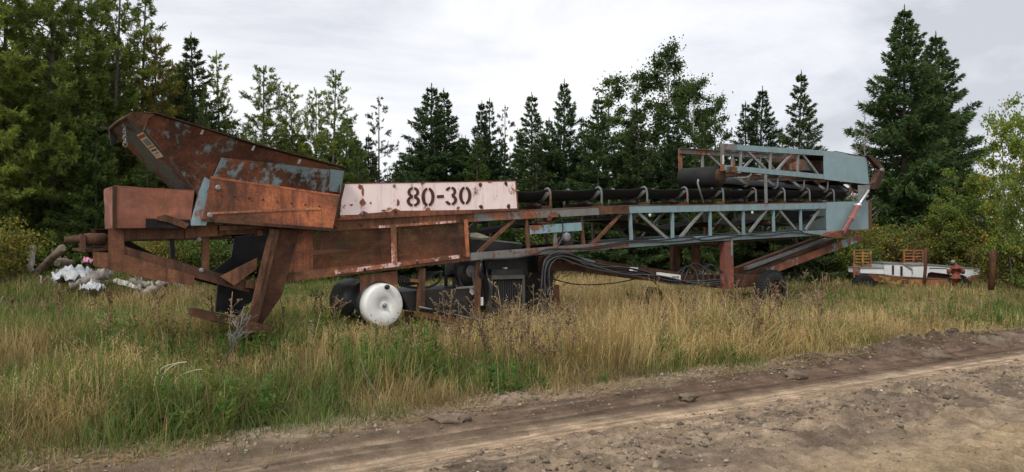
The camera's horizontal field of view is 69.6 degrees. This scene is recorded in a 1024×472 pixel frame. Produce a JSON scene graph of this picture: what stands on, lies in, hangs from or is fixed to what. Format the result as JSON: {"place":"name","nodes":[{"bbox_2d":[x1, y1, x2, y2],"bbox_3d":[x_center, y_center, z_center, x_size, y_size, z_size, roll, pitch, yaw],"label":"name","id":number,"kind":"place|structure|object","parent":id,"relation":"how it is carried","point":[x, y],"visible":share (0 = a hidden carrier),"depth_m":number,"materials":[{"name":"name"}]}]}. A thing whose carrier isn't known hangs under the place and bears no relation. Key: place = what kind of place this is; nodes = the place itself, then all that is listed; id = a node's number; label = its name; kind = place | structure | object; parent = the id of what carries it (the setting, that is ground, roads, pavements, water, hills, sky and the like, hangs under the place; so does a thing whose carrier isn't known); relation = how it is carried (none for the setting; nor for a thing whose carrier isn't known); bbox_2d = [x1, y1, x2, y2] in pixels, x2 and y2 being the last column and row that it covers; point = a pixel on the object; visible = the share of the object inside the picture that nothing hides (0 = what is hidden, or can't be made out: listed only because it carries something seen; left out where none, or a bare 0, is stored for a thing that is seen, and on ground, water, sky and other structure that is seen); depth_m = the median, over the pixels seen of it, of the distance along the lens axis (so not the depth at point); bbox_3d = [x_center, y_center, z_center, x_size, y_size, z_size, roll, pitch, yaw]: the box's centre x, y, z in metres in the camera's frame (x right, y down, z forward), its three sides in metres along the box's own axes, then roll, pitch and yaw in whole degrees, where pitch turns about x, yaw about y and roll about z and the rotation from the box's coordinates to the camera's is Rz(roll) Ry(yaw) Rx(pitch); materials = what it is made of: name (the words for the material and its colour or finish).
{"place":"outdoors","nodes":[
{"label":"outdoors","id":0,"kind":"place"},
{"bbox_2d":[0,263,1023,471],"bbox_3d":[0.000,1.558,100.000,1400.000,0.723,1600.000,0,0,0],"label":"ground","id":1,"kind":"structure","parent":0,"point":[348,403],"depth_m":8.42,"materials":[{"name":"green plant"}]},
{"bbox_2d":[0,213,56,285],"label":"shrub","id":2,"kind":"object","parent":1,"relation":"on","point":[11,243],"visible":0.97,"depth_m":17.64,"materials":[{"name":"green plant"}]},
{"bbox_2d":[0,4,64,277],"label":"pine tree","id":3,"kind":"object","parent":1,"relation":"on","point":[13,194],"visible":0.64,"depth_m":20.24,"materials":[{"name":"green plant"}]},
{"bbox_2d":[0,125,71,275],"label":"young pine","id":4,"kind":"object","parent":1,"relation":"on","point":[38,226],"visible":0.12,"depth_m":21.71,"materials":[{"name":"green plant"}]},
{"bbox_2d":[0,0,84,276],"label":"pine tree","id":5,"kind":"object","parent":1,"relation":"on","point":[9,68],"visible":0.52,"depth_m":20.82,"materials":[{"name":"green plant"}]},
{"bbox_2d":[0,16,84,273],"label":"pine tree","id":6,"kind":"object","parent":1,"relation":"on","point":[41,29],"visible":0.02,"depth_m":25.50,"materials":[{"name":"green plant"}]},
{"bbox_2d":[31,244,65,277],"bbox_3d":[-11.211,0.617,17.787,1.104,0.838,0.200,0,0,22],"label":"log","id":7,"kind":"object","parent":1,"relation":"on","point":[57,252],"visible":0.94,"depth_m":17.68,"materials":[{"name":"brown wood"}]},
{"bbox_2d":[28,225,97,272],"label":"shrub","id":8,"kind":"object","parent":1,"relation":"on","point":[67,255],"visible":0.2,"depth_m":20.52,"materials":[{"name":"green plant"}]},
{"bbox_2d":[54,256,74,267],"bbox_3d":[-11.148,0.640,18.312,0.256,0.320,0.682,0,0,0],"label":"log","id":9,"kind":"object","parent":1,"relation":"on","point":[61,262],"visible":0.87,"depth_m":18.17,"materials":[{"name":"brown wood"}]},
{"bbox_2d":[0,0,152,246],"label":"pine tree","id":10,"kind":"object","parent":1,"relation":"on","point":[138,60],"visible":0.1,"depth_m":23.45,"materials":[{"name":"green plant"}]},
{"bbox_2d":[0,0,157,279],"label":"pine tree","id":11,"kind":"object","parent":1,"relation":"on","point":[55,76],"visible":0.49,"depth_m":21.34,"materials":[{"name":"green plant"}]},
{"bbox_2d":[43,94,133,276],"bbox_3d":[-12.261,-1.159,21.449,2.615,6.001,2.827,0,0,12],"label":"young pine","id":12,"kind":"object","parent":1,"relation":"on","point":[80,206],"visible":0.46,"depth_m":21.24,"materials":[{"name":"green plant"}]},
{"bbox_2d":[69,268,108,290],"bbox_3d":[-9.662,0.988,16.799,0.864,0.518,0.275,0,0,0],"label":"log","id":13,"kind":"object","parent":1,"relation":"on","point":[100,274],"visible":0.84,"depth_m":16.71,"materials":[{"name":"beige wood"}]},
{"bbox_2d":[51,264,93,281],"bbox_3d":[-10.085,0.863,16.994,1.008,0.438,0.718,0,0,0],"label":"plastic sheet","id":14,"kind":"object","parent":13,"relation":"on","point":[70,272],"visible":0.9,"depth_m":16.83,"materials":[{"name":"white plastic"}]},
{"bbox_2d":[85,269,113,292],"bbox_3d":[-9.444,1.011,16.801,0.230,0.548,0.650,0,0,39],"label":"log","id":15,"kind":"object","parent":13,"relation":"on","point":[110,273],"visible":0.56,"depth_m":16.85,"materials":[{"name":"grey wood"}]},
{"bbox_2d":[79,279,106,291],"bbox_3d":[-9.347,1.100,16.403,0.581,0.325,0.501,0,0,0],"label":"plastic sheet","id":16,"kind":"object","parent":15,"relation":"on","point":[91,285],"visible":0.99,"depth_m":16.30,"materials":[{"name":"white plastic"}]},
{"bbox_2d":[46,0,169,269],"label":"pine tree","id":17,"kind":"object","parent":1,"relation":"on","point":[115,82],"visible":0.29,"depth_m":22.64,"materials":[{"name":"green plant"}]},
{"bbox_2d":[80,0,191,241],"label":"pine tree","id":18,"kind":"object","parent":1,"relation":"on","point":[151,13],"visible":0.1,"depth_m":24.75,"materials":[{"name":"green plant"}]},
{"bbox_2d":[97,33,184,262],"bbox_3d":[-11.492,-2.342,23.588,3.139,8.349,2.894,0,0,4],"label":"pine tree","id":19,"kind":"object","parent":1,"relation":"on","point":[152,106],"visible":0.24,"depth_m":23.47,"materials":[{"name":"green plant"}]},
{"bbox_2d":[118,159,175,277],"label":"young pine","id":20,"kind":"object","parent":1,"relation":"on","point":[149,174],"visible":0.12,"depth_m":20.40,"materials":[{"name":"green plant"}]},
{"bbox_2d":[141,280,171,295],"bbox_3d":[-8.358,1.212,17.253,0.370,0.468,0.684,0,0,43],"label":"log","id":21,"kind":"object","parent":1,"relation":"on","point":[157,284],"visible":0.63,"depth_m":17.17,"materials":[{"name":"beige wood"}]},
{"bbox_2d":[124,240,199,288],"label":"shrub","id":22,"kind":"object","parent":1,"relation":"on","point":[162,248],"visible":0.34,"depth_m":18.52,"materials":[{"name":"green plant"}]},
{"bbox_2d":[175,80,229,266],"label":"young spruce","id":23,"kind":"object","parent":1,"relation":"on","point":[205,122],"visible":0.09,"depth_m":21.96,"materials":[{"name":"green plant"}]},
{"bbox_2d":[158,32,255,279],"bbox_3d":[-11.225,-2.596,26.077,4.690,9.227,4.278,0,0,-41],"label":"spruce tree","id":24,"kind":"object","parent":1,"relation":"on","point":[191,43],"visible":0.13,"depth_m":25.68,"materials":[{"name":"green plant"}]},
{"bbox_2d":[174,235,255,287],"bbox_3d":[-7.933,0.596,19.420,2.325,2.103,2.266,0,0,36],"label":"shrub","id":25,"kind":"object","parent":1,"relation":"on","point":[216,255],"visible":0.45,"depth_m":18.98,"materials":[{"name":"green plant"}]},
{"bbox_2d":[196,49,254,241],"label":"pine tree","id":26,"kind":"object","parent":1,"relation":"on","point":[223,95],"visible":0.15,"depth_m":27.03,"materials":[{"name":"green plant"}]},
{"bbox_2d":[223,309,256,362],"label":"dead branch","id":27,"kind":"object","parent":1,"relation":"on","point":[235,338],"visible":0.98,"depth_m":8.89,"materials":[{"name":"grey wood"}]},
{"bbox_2d":[224,64,306,235],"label":"pine tree","id":28,"kind":"object","parent":1,"relation":"on","point":[267,121],"visible":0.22,"depth_m":27.79,"materials":[{"name":"green plant"}]},
{"bbox_2d":[255,130,318,286],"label":"young pine","id":29,"kind":"object","parent":1,"relation":"on","point":[283,146],"visible":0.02,"depth_m":24.93,"materials":[{"name":"green plant"}]},
{"bbox_2d":[274,82,315,157],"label":"pine tree","id":30,"kind":"object","parent":1,"relation":"on","point":[300,145],"visible":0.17,"depth_m":28.32,"materials":[{"name":"green plant"}]},
{"bbox_2d":[294,87,342,160],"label":"pine tree","id":31,"kind":"object","parent":1,"relation":"on","point":[314,114],"visible":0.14,"depth_m":29.90,"materials":[{"name":"green plant"}]},
{"bbox_2d":[307,69,368,246],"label":"pine tree","id":32,"kind":"object","parent":1,"relation":"on","point":[335,140],"visible":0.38,"depth_m":28.13,"materials":[{"name":"green plant"}]},
{"bbox_2d":[331,113,362,170],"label":"background conifer","id":33,"kind":"object","parent":1,"relation":"on","point":[350,128],"visible":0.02,"depth_m":30.18,"materials":[{"name":"green plant"}]},
{"bbox_2d":[330,137,388,281],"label":"young pine","id":34,"kind":"object","parent":1,"relation":"on","point":[360,166],"visible":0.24,"depth_m":25.85,"materials":[{"name":"green plant"}]},
{"bbox_2d":[355,133,385,182],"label":"background conifer","id":35,"kind":"object","parent":1,"relation":"on","point":[369,162],"visible":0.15,"depth_m":29.10,"materials":[{"name":"green plant"}]},
{"bbox_2d":[359,96,398,182],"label":"pine tree","id":36,"kind":"object","parent":1,"relation":"on","point":[379,148],"visible":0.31,"depth_m":28.98,"materials":[{"name":"green plant"}]},
{"bbox_2d":[364,173,412,277],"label":"background conifer","id":37,"kind":"object","parent":1,"relation":"on","point":[400,271],"visible":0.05,"depth_m":26.39,"materials":[{"name":"green plant"}]},
{"bbox_2d":[388,158,413,272],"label":"background conifer","id":38,"kind":"object","parent":1,"relation":"on","point":[396,169],"visible":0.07,"depth_m":27.70,"materials":[{"name":"green plant"}]},
{"bbox_2d":[399,134,461,282],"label":"background conifer","id":39,"kind":"object","parent":1,"relation":"on","point":[436,152],"visible":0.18,"depth_m":26.58,"materials":[{"name":"green plant"}]},
{"bbox_2d":[380,83,493,284],"bbox_3d":[-3.034,-1.826,27.438,5.006,7.725,4.728,0,0,20],"label":"spruce tree","id":40,"kind":"object","parent":1,"relation":"on","point":[424,121],"visible":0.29,"depth_m":26.90,"materials":[{"name":"green plant"}]},
{"bbox_2d":[403,88,476,271],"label":"spruce tree","id":41,"kind":"object","parent":1,"relation":"on","point":[453,120],"visible":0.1,"depth_m":28.14,"materials":[{"name":"green plant"}]},
{"bbox_2d":[4,267,936,386],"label":"dry weeds","id":42,"kind":"object","parent":1,"relation":"on","point":[818,299],"visible":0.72,"depth_m":10.99,"materials":[{"name":"brown plant"}]},
{"bbox_2d":[64,112,884,332],"bbox_3d":[3.227,-0.327,15.885,22.274,4.311,1.925,0,0,-38],"label":"mobile conveyor","id":43,"kind":"object","parent":1,"relation":"on","point":[282,205],"visible":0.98,"depth_m":11.56,"materials":[{"name":"metal"}]},
{"bbox_2d":[451,135,503,228],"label":"background conifer","id":44,"kind":"object","parent":1,"relation":"on","point":[462,149],"visible":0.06,"depth_m":27.97,"materials":[{"name":"green plant"}]},
{"bbox_2d":[443,133,515,281],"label":"background conifer","id":45,"kind":"object","parent":1,"relation":"on","point":[482,172],"visible":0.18,"depth_m":26.55,"materials":[{"name":"green plant"}]},
{"bbox_2d":[463,103,507,239],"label":"spruce tree","id":46,"kind":"object","parent":1,"relation":"on","point":[484,126],"visible":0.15,"depth_m":28.00,"materials":[{"name":"green plant"}]},
{"bbox_2d":[476,97,510,224],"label":"spruce tree","id":47,"kind":"object","parent":1,"relation":"on","point":[494,132],"visible":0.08,"depth_m":29.43,"materials":[{"name":"green plant"}]},
{"bbox_2d":[490,106,518,184],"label":"pine tree","id":48,"kind":"object","parent":1,"relation":"on","point":[511,139],"visible":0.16,"depth_m":29.92,"materials":[{"name":"green plant"}]},
{"bbox_2d":[496,140,515,222],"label":"background conifer","id":49,"kind":"object","parent":1,"relation":"on","point":[501,159],"visible":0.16,"depth_m":28.63,"materials":[{"name":"green plant"}]},
{"bbox_2d":[0,268,1023,458],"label":"dry grass","id":50,"kind":"structure","parent":1,"relation":"on","point":[612,316],"depth_m":11.23,"materials":[{"name":"plant"}]},
{"bbox_2d":[0,324,1023,471],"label":"dead thatch","id":51,"kind":"object","parent":1,"relation":"on","point":[597,389],"visible":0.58,"depth_m":7.50,"materials":[{"name":"beige plant"}]},
{"bbox_2d":[499,92,562,241],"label":"spruce tree","id":52,"kind":"object","parent":1,"relation":"on","point":[524,142],"visible":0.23,"depth_m":27.29,"materials":[{"name":"green plant"}]},
{"bbox_2d":[509,135,560,244],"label":"background conifer","id":53,"kind":"object","parent":1,"relation":"on","point":[532,160],"visible":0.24,"depth_m":26.54,"materials":[{"name":"green plant"}]},
{"bbox_2d":[511,217,578,274],"bbox_3d":[1.147,0.497,26.606,3.253,2.943,3.171,0,0,41],"label":"bush","id":54,"kind":"object","parent":1,"relation":"on","point":[533,238],"visible":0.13,"depth_m":25.93,"materials":[{"name":"green plant"}]},
{"bbox_2d":[540,79,587,239],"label":"spruce tree","id":55,"kind":"object","parent":1,"relation":"on","point":[568,142],"visible":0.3,"depth_m":27.89,"materials":[{"name":"green plant"}]},
{"bbox_2d":[557,117,596,275],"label":"spruce tree","id":56,"kind":"object","parent":1,"relation":"on","point":[576,161],"visible":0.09,"depth_m":27.84,"materials":[{"name":"green plant"}]},
{"bbox_2d":[556,94,640,280],"bbox_3d":[3.114,-1.621,26.587,3.366,7.044,3.398,0,0,-44],"label":"spruce tree","id":57,"kind":"object","parent":1,"relation":"on","point":[595,168],"visible":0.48,"depth_m":26.25,"materials":[{"name":"green plant"}]},
{"bbox_2d":[586,67,636,184],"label":"aspen tree","id":58,"kind":"object","parent":1,"relation":"on","point":[617,95],"visible":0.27,"depth_m":28.76,"materials":[{"name":"green plant"}]},
{"bbox_2d":[587,142,647,278],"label":"background conifer","id":59,"kind":"object","parent":1,"relation":"on","point":[622,170],"visible":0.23,"depth_m":26.53,"materials":[{"name":"green plant"}]},
{"bbox_2d":[602,137,668,281],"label":"background conifer","id":60,"kind":"object","parent":1,"relation":"on","point":[660,256],"visible":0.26,"depth_m":26.20,"materials":[{"name":"green plant"}]},
{"bbox_2d":[612,66,661,174],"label":"aspen tree","id":61,"kind":"object","parent":1,"relation":"on","point":[636,98],"visible":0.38,"depth_m":29.79,"materials":[{"name":"green plant"}]},
{"bbox_2d":[605,105,681,280],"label":"spruce tree","id":62,"kind":"object","parent":1,"relation":"on","point":[647,169],"visible":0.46,"depth_m":26.23,"materials":[{"name":"green plant"}]},
{"bbox_2d":[638,159,683,269],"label":"background conifer","id":63,"kind":"object","parent":1,"relation":"on","point":[659,179],"visible":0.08,"depth_m":26.88,"materials":[{"name":"green plant"}]},
{"bbox_2d":[650,172,687,270],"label":"background conifer","id":64,"kind":"object","parent":1,"relation":"on","point":[665,217],"visible":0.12,"depth_m":26.57,"materials":[{"name":"green plant"}]},
{"bbox_2d":[637,34,701,185],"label":"aspen tree","id":65,"kind":"object","parent":1,"relation":"on","point":[661,115],"visible":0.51,"depth_m":29.50,"materials":[{"name":"green plant"}]},
{"bbox_2d":[647,111,716,273],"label":"spruce tree","id":66,"kind":"object","parent":1,"relation":"on","point":[663,169],"visible":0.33,"depth_m":26.80,"materials":[{"name":"green plant"}]},
{"bbox_2d":[667,73,723,199],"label":"aspen tree","id":67,"kind":"object","parent":1,"relation":"on","point":[681,105],"visible":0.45,"depth_m":27.96,"materials":[{"name":"green plant"}]},
{"bbox_2d":[681,108,733,273],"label":"spruce tree","id":68,"kind":"object","parent":1,"relation":"on","point":[706,255],"visible":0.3,"depth_m":25.88,"materials":[{"name":"green plant"}]},
{"bbox_2d":[689,156,744,270],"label":"background conifer","id":69,"kind":"object","parent":1,"relation":"on","point":[734,262],"visible":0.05,"depth_m":27.14,"materials":[{"name":"green plant"}]},
{"bbox_2d":[699,90,735,212],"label":"aspen tree","id":70,"kind":"object","parent":1,"relation":"on","point":[716,109],"visible":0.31,"depth_m":28.46,"materials":[{"name":"green plant"}]},
{"bbox_2d":[724,100,773,272],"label":"spruce tree","id":71,"kind":"object","parent":1,"relation":"on","point":[739,135],"visible":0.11,"depth_m":28.06,"materials":[{"name":"green plant"}]},
{"bbox_2d":[726,86,804,272],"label":"spruce tree","id":72,"kind":"object","parent":1,"relation":"on","point":[766,120],"visible":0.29,"depth_m":27.13,"materials":[{"name":"green plant"}]},
{"bbox_2d":[742,70,845,285],"bbox_3d":[9.957,-1.937,25.860,3.152,7.872,3.455,0,0,-40],"label":"spruce tree","id":73,"kind":"object","parent":1,"relation":"on","point":[812,265],"visible":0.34,"depth_m":25.70,"materials":[{"name":"green plant"}]},
{"bbox_2d":[804,227,897,276],"bbox_3d":[12.112,0.692,26.525,3.141,2.417,2.632,0,0,25],"label":"bush","id":74,"kind":"object","parent":1,"relation":"on","point":[871,240],"visible":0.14,"depth_m":25.85,"materials":[{"name":"green plant"}]},
{"bbox_2d":[819,234,893,284],"bbox_3d":[11.759,0.815,25.708,2.418,2.244,2.480,0,0,-17],"label":"shrub","id":75,"kind":"object","parent":1,"relation":"on","point":[841,266],"visible":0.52,"depth_m":25.35,"materials":[{"name":"green plant"}]},
{"bbox_2d":[847,224,921,263],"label":"bush","id":76,"kind":"object","parent":1,"relation":"on","point":[885,239],"visible":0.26,"depth_m":25.81,"materials":[{"name":"green plant"}]},
{"bbox_2d":[851,215,926,241],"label":"bush","id":77,"kind":"object","parent":1,"relation":"on","point":[870,232],"visible":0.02,"depth_m":27.45,"materials":[{"name":"green plant"}]},
{"bbox_2d":[858,228,938,278],"bbox_3d":[13.509,0.867,26.034,2.809,2.301,2.101,0,0,-4],"label":"shrub","id":78,"kind":"object","parent":1,"relation":"on","point":[910,248],"visible":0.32,"depth_m":25.76,"materials":[{"name":"green plant"}]},
{"bbox_2d":[866,223,937,260],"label":"shrub","id":79,"kind":"object","parent":1,"relation":"on","point":[908,237],"visible":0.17,"depth_m":26.33,"materials":[{"name":"green plant"}]},
{"bbox_2d":[826,4,987,236],"bbox_3d":[16.568,-3.975,31.183,7.190,11.679,7.461,0,0,-18],"label":"spruce tree","id":80,"kind":"object","parent":1,"relation":"on","point":[884,108],"visible":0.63,"depth_m":30.22,"materials":[{"name":"green plant"}]},
{"bbox_2d":[852,250,978,288],"bbox_3d":[13.262,1.171,24.775,4.643,1.464,2.850,0,0,0],"label":"flatbed trailer","id":81,"kind":"object","parent":1,"relation":"on","point":[868,278],"visible":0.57,"depth_m":23.60,"materials":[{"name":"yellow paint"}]},
{"bbox_2d":[847,266,883,273],"bbox_3d":[11.647,1.130,24.250,0.775,0.222,0.940,0,0,0],"label":"white panel box","id":82,"kind":"object","parent":81,"relation":"on","point":[870,270],"visible":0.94,"depth_m":23.80,"materials":[{"name":"grey metal"}]},
{"bbox_2d":[864,261,912,276],"bbox_3d":[12.647,1.130,24.750,0.941,0.522,1.380,0,0,0],"label":"truck canopy","id":83,"kind":"object","parent":81,"relation":"on","point":[895,269],"visible":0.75,"depth_m":24.10,"materials":[{"name":"white metal"}]},
{"bbox_2d":[904,262,979,278],"bbox_3d":[14.239,1.167,24.750,2.220,0.518,1.260,0,0,0],"label":"truck body shell","id":84,"kind":"object","parent":81,"relation":"on","point":[934,270],"visible":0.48,"depth_m":24.15,"materials":[{"name":"grey metal"}]},
{"bbox_2d":[879,213,964,264],"bbox_3d":[15.694,0.515,27.869,3.023,2.776,3.608,0,0,43],"label":"bush","id":85,"kind":"object","parent":1,"relation":"on","point":[928,234],"visible":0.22,"depth_m":27.11,"materials":[{"name":"green plant"}]},
{"bbox_2d":[919,348,951,359],"bbox_3d":[6.234,1.796,10.879,0.433,0.275,0.340,0,0,0],"label":"earth clod","id":86,"kind":"object","parent":1,"relation":"on","point":[933,353],"visible":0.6,"depth_m":10.78,"materials":[{"name":"soil"}]},
{"bbox_2d":[875,31,1017,236],"bbox_3d":[18.247,-3.555,31.984,6.919,10.831,6.668,0,0,-37],"label":"spruce tree","id":87,"kind":"object","parent":1,"relation":"on","point":[957,140],"visible":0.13,"depth_m":31.15,"materials":[{"name":"green plant"}]},
{"bbox_2d":[897,208,998,267],"bbox_3d":[16.280,0.341,27.612,3.378,3.102,4.032,0,0,-40],"label":"bush","id":88,"kind":"object","parent":1,"relation":"on","point":[969,232],"visible":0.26,"depth_m":26.67,"materials":[{"name":"green plant"}]},
{"bbox_2d":[914,195,984,266],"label":"birch tree","id":89,"kind":"object","parent":1,"relation":"on","point":[937,219],"visible":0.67,"depth_m":26.73,"materials":[{"name":"green plant"}]},
{"bbox_2d":[946,260,964,288],"bbox_3d":[14.111,1.307,23.400,0.520,1.092,0.340,0,0,0],"label":"fire hydrant","id":90,"kind":"object","parent":1,"relation":"on","point":[955,270],"visible":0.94,"depth_m":23.32,"materials":[{"name":"red metal"}]},
{"bbox_2d":[930,230,1004,283],"bbox_3d":[16.566,0.769,26.846,2.424,2.226,2.893,0,0,-32],"label":"bush","id":91,"kind":"object","parent":1,"relation":"on","point":[967,256],"visible":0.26,"depth_m":26.44,"materials":[{"name":"green plant"}]},
{"bbox_2d":[929,159,1021,279],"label":"birch tree","id":92,"kind":"object","parent":1,"relation":"on","point":[972,192],"visible":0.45,"depth_m":26.61,"materials":[{"name":"green plant"}]},
{"bbox_2d":[955,225,1023,291],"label":"shrub","id":93,"kind":"object","parent":1,"relation":"on","point":[1002,270],"visible":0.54,"depth_m":21.86,"materials":[{"name":"green plant"}]},
{"bbox_2d":[988,250,995,289],"bbox_3d":[12.261,0.869,18.800,0.189,1.036,0.140,0,0,0],"label":"fence post","id":94,"kind":"object","parent":1,"relation":"on","point":[992,275],"visible":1,"depth_m":18.75,"materials":[{"name":"wood"}]},
{"bbox_2d":[963,91,1023,292],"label":"birch tree","id":95,"kind":"object","parent":1,"relation":"on","point":[1014,144],"visible":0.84,"depth_m":21.46,"materials":[{"name":"green plant"}]},
{"bbox_2d":[973,335,1013,348],"bbox_3d":[7.805,1.783,12.020,0.680,0.338,0.508,0,0,34],"label":"earth clod","id":96,"kind":"object","parent":1,"relation":"on","point":[997,341],"visible":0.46,"depth_m":11.89,"materials":[{"name":"soil"}]},
{"bbox_2d":[990,124,1023,287],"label":"birch tree","id":97,"kind":"object","parent":1,"relation":"on","point":[1010,207],"visible":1,"depth_m":17.30,"materials":[{"name":"green plant"}]},
{"bbox_2d":[998,331,1023,344],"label":"earth clod","id":98,"kind":"object","parent":1,"relation":"on","point":[1012,336],"visible":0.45,"depth_m":12.37,"materials":[{"name":"soil"}]},
{"bbox_2d":[0,326,1023,471],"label":"dirt road","id":99,"kind":"structure","parent":0,"point":[390,448],"depth_m":6.66,"materials":[{"name":"brown soil"}]},
{"bbox_2d":[427,412,471,423],"bbox_3d":[-0.601,1.802,7.091,0.442,0.224,0.330,0,0,0],"label":"earth clod","id":100,"kind":"object","parent":99,"relation":"on","point":[449,418],"visible":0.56,"depth_m":7.00,"materials":[{"name":"soil"}]},
{"bbox_2d":[0,327,1023,471],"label":"pebbles","id":101,"kind":"object","parent":99,"relation":"on","point":[946,395],"visible":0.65,"depth_m":6.80,"materials":[{"name":"grey gravel"}]},
{"bbox_2d":[678,392,698,401],"bbox_3d":[1.923,1.776,8.069,0.214,0.119,0.164,0,0,-30],"label":"earth clod","id":102,"kind":"object","parent":99,"relation":"on","point":[689,397],"visible":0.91,"depth_m":8.03,"materials":[{"name":"soil"}]},
{"bbox_2d":[783,369,808,379],"bbox_3d":[3.592,1.784,9.314,0.330,0.196,0.247,0,0,0],"label":"earth clod","id":103,"kind":"object","parent":99,"relation":"on","point":[789,374],"visible":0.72,"depth_m":9.23,"materials":[{"name":"soil"}]},
{"bbox_2d":[0,0,1023,234],"label":"sky","id":104,"kind":"structure","parent":0,"point":[503,51],"materials":[{"name":"white"}]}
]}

